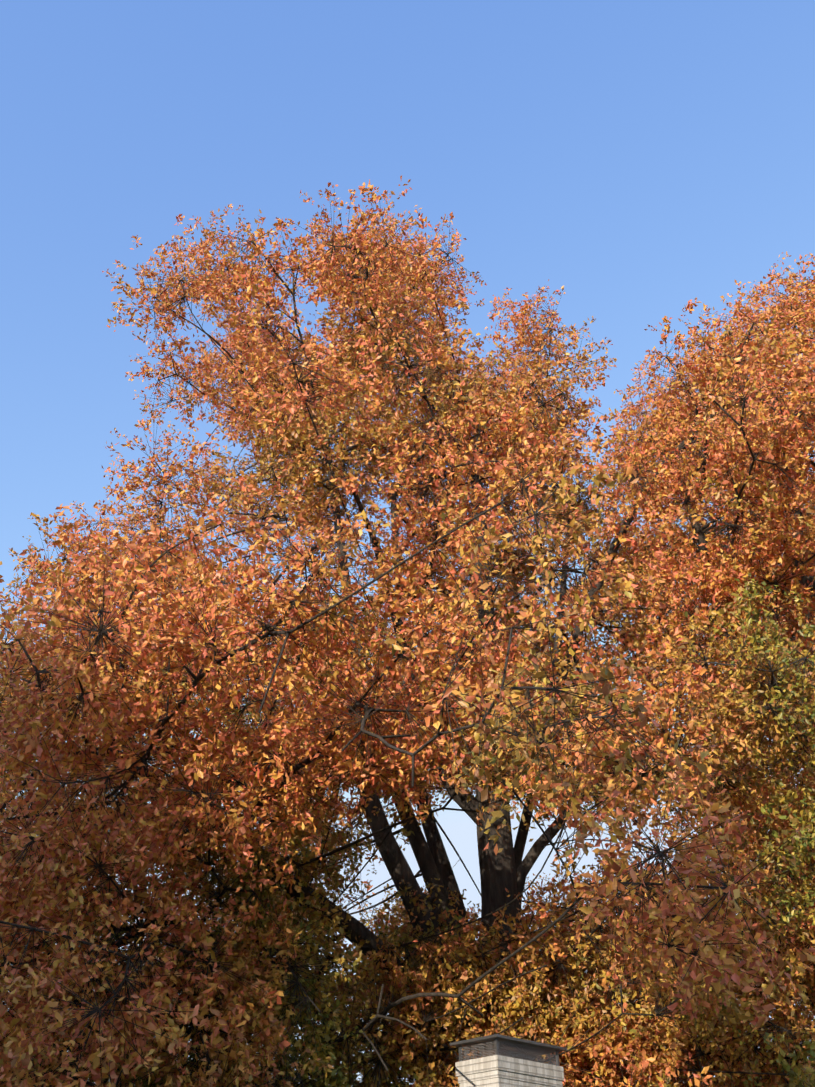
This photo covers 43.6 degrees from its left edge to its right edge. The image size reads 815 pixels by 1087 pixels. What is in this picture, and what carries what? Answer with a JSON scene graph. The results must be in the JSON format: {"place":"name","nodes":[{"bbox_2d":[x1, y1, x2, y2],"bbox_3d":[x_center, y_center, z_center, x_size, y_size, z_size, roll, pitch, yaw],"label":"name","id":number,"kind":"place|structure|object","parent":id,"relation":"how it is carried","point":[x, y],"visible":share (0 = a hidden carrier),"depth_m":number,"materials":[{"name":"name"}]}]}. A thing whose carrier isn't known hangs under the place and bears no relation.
{"place":"outdoors","nodes":[
{"label":"outdoors","id":0,"kind":"place"},
{"bbox_2d":[0,176,814,1086],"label":"tree","id":1,"kind":"object","parent":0,"point":[20,1052],"depth_m":12.84,"materials":[{"name":"orange plant"}]},
{"bbox_2d":[0,0,814,1084],"label":"sky","id":2,"kind":"structure","parent":0,"point":[642,159],"materials":[{"name":"blue"}]},
{"bbox_2d":[570,251,814,1086],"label":"tree","id":3,"kind":"object","parent":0,"point":[738,605],"depth_m":15.30,"materials":[{"name":"orange plant"}]},
{"bbox_3d":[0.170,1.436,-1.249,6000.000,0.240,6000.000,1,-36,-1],"label":"ground","id":4,"kind":"structure","parent":0,"visible":0},
{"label":"house","id":5,"kind":"object","parent":4,"relation":"on","visible":0},
{"bbox_2d":[450,1034,566,1086],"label":"chimney","id":6,"kind":"object","parent":5,"relation":"on","point":[506,1061],"visible":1,"depth_m":12.01,"materials":[{"name":"brick"}]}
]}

